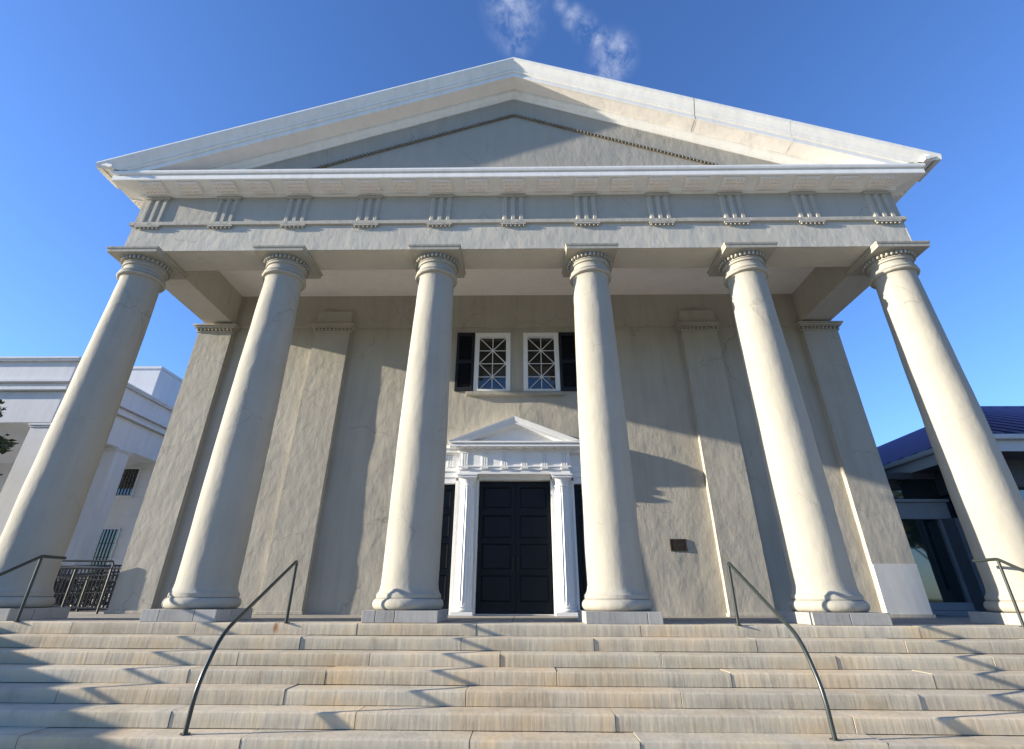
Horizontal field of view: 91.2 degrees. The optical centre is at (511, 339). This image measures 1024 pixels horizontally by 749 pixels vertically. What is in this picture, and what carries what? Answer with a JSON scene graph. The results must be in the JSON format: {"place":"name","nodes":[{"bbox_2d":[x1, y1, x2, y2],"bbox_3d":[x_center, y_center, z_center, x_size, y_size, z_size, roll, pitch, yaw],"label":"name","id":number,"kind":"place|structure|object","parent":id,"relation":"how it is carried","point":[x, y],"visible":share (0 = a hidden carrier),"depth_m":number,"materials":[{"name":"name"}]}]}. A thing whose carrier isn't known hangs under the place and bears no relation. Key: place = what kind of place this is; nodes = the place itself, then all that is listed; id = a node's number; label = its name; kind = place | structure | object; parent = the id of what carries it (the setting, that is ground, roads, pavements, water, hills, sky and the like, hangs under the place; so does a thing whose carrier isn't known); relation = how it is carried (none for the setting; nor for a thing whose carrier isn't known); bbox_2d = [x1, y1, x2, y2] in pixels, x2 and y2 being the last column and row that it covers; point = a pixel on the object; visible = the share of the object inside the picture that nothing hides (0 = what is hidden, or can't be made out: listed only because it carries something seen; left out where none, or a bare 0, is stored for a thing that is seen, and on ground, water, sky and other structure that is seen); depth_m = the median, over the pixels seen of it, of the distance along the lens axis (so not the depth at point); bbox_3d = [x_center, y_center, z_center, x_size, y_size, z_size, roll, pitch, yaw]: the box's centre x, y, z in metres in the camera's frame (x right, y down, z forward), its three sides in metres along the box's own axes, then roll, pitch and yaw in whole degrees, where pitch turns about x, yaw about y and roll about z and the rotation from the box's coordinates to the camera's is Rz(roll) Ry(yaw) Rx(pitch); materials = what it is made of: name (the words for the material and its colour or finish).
{"place":"outdoors","nodes":[
{"label":"outdoors","id":0,"kind":"place"},
{"bbox_2d":[56,580,112,606],"bbox_3d":[-10.935,7.372,13.106,6.014,1.995,0.631,0,-27,1],"label":"hedge","id":1,"kind":"object","parent":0,"point":[85,595],"visible":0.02,"depth_m":13.34,"materials":[{"name":"green plant"}]},
{"bbox_2d":[0,356,182,607],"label":"white building","id":2,"kind":"structure","parent":0,"point":[33,389],"depth_m":18.63,"materials":[{"name":"paint"}]},
{"bbox_2d":[86,528,121,586],"bbox_3d":[-16.072,8.567,19.614,0.800,2.210,0.100,0,-27,1],"label":"window","id":3,"kind":"structure","parent":2,"relation":"in","point":[109,537],"depth_m":19.81,"materials":[{"name":"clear glass"}]},
{"bbox_2d":[115,468,141,496],"bbox_3d":[-16.060,5.988,20.940,0.800,1.210,0.100,0,-27,1],"label":"window","id":4,"kind":"structure","parent":2,"relation":"in","point":[129,479],"depth_m":20.95,"materials":[{"name":"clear glass"}]},
{"bbox_2d":[0,0,1023,446],"label":"sky","id":5,"kind":"structure","parent":0,"point":[84,83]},
{"bbox_2d":[877,406,1023,615],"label":"building","id":6,"kind":"structure","parent":0,"point":[952,581],"depth_m":12.07,"materials":[{"name":"metal"}]},
{"bbox_3d":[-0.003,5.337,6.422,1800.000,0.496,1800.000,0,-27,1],"label":"ground","id":7,"kind":"structure","parent":0,"visible":0},
{"bbox_2d":[0,399,18,475],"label":"magnolia tree","id":8,"kind":"object","parent":7,"relation":"on","point":[6,445],"visible":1,"depth_m":15.06,"materials":[{"name":"green plant"}]},
{"bbox_2d":[0,57,1023,625],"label":"temple building","id":9,"kind":"structure","parent":7,"relation":"on","point":[512,337],"depth_m":10.09,"materials":[{"name":"beige paint"}]},
{"bbox_2d":[473,333,510,390],"bbox_3d":[-0.466,0.560,11.988,0.857,1.520,0.165,0,-27,1],"label":"window","id":10,"kind":"structure","parent":9,"relation":"in","point":[492,350],"depth_m":11.99,"materials":[{"name":"white paint"}]},
{"bbox_2d":[475,481,514,613],"bbox_3d":[-0.320,4.177,10.211,0.777,2.502,0.111,0,-27,1],"label":"door","id":11,"kind":"structure","parent":9,"relation":"in","point":[495,578],"depth_m":10.16,"materials":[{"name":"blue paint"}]},
{"bbox_2d":[516,481,553,613],"bbox_3d":[0.445,4.175,10.199,0.741,2.502,0.111,0,-27,1],"label":"door","id":12,"kind":"structure","parent":9,"relation":"in","point":[534,570],"depth_m":10.15,"materials":[{"name":"blue paint"}]},
{"bbox_2d":[523,333,560,390],"bbox_3d":[0.698,0.555,11.969,0.850,1.520,0.165,0,-27,1],"label":"window","id":13,"kind":"structure","parent":9,"relation":"in","point":[541,369],"depth_m":11.97,"materials":[{"name":"white paint"}]},
{"bbox_2d":[669,539,687,550],"bbox_3d":[3.330,4.119,10.021,0.330,0.230,0.021,0,-27,1],"label":"plaque","id":14,"kind":"object","parent":9,"relation":"attached to","point":[678,544],"visible":1,"depth_m":10.02,"materials":[{"name":"brown metal"}]},
{"bbox_2d":[0,624,1023,748],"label":"stairs","id":15,"kind":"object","parent":7,"relation":"on","point":[510,685],"visible":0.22,"depth_m":5.57,"materials":[{"name":"beige stone"}]},
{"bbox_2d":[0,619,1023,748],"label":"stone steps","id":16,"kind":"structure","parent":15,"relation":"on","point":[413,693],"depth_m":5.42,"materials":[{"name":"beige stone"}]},
{"bbox_2d":[0,555,66,620],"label":"handrail","id":17,"kind":"object","parent":16,"relation":"on","point":[40,557],"visible":1,"depth_m":6.85,"materials":[{"name":"black metal"}]},
{"bbox_2d":[179,560,297,734],"bbox_3d":[-3.001,3.362,5.798,0.090,1.579,1.920,0,-27,1],"label":"handrail","id":18,"kind":"object","parent":16,"relation":"on","point":[213,651],"visible":1,"depth_m":5.29,"materials":[{"name":"black metal"}]},
{"bbox_2d":[727,562,840,740],"bbox_3d":[2.938,3.340,5.703,0.090,1.579,1.920,0,-27,1],"label":"handrail","id":19,"kind":"object","parent":16,"relation":"on","point":[808,658],"visible":1,"depth_m":5.17,"materials":[{"name":"black metal"}]},
{"bbox_2d":[972,558,1023,626],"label":"handrail","id":20,"kind":"object","parent":16,"relation":"on","point":[999,561],"visible":1,"depth_m":6.67,"materials":[{"name":"black metal"}]},
{"bbox_2d":[50,611,1000,624],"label":"porch floor","id":21,"kind":"structure","parent":15,"relation":"on","point":[938,619],"depth_m":8.17,"materials":[{"name":"grey stone"}]},
{"bbox_2d":[52,560,114,613],"bbox_3d":[-8.360,4.755,9.638,1.097,0.928,0.044,2,-27,-3],"label":"iron railing","id":22,"kind":"object","parent":21,"relation":"on","point":[107,580],"visible":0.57,"depth_m":9.66,"materials":[{"name":"black metal"}]},
{"bbox_2d":[51,565,120,608],"bbox_3d":[-10.260,5.318,10.777,4.594,1.052,0.044,0,-27,1],"label":"iron railing","id":23,"kind":"object","parent":21,"relation":"on","point":[72,578],"visible":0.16,"depth_m":10.79,"materials":[{"name":"black metal"}]},
{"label":"ramp","id":24,"kind":"structure","parent":7,"relation":"on","visible":0},
{"bbox_2d":[54,581,116,609],"bbox_3d":[-10.603,6.425,12.463,5.244,0.722,0.044,0,-27,1],"label":"iron railing","id":25,"kind":"object","parent":24,"relation":"on","point":[79,591],"visible":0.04,"depth_m":12.51,"materials":[{"name":"black metal"}]},
{"bbox_2d":[55,574,118,611],"bbox_3d":[-10.475,5.785,11.271,4.944,0.972,0.044,0,-27,1],"label":"iron railing","id":26,"kind":"object","parent":24,"relation":"on","point":[94,592],"visible":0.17,"depth_m":11.28,"materials":[{"name":"black metal"}]},
{"bbox_2d":[54,571,119,605],"bbox_3d":[-10.745,6.557,12.960,5.344,1.302,0.044,0,-27,1],"label":"iron railing","id":27,"kind":"object","parent":24,"relation":"on","point":[89,583],"visible":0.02,"depth_m":13.10,"materials":[{"name":"black metal"}]},
{"bbox_2d":[53,565,121,604],"bbox_3d":[-10.587,5.942,12.036,5.094,0.992,0.044,0,-27,1],"label":"iron railing","id":28,"kind":"object","parent":24,"relation":"on","point":[89,582],"visible":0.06,"depth_m":12.07,"materials":[{"name":"black metal"}]}
]}

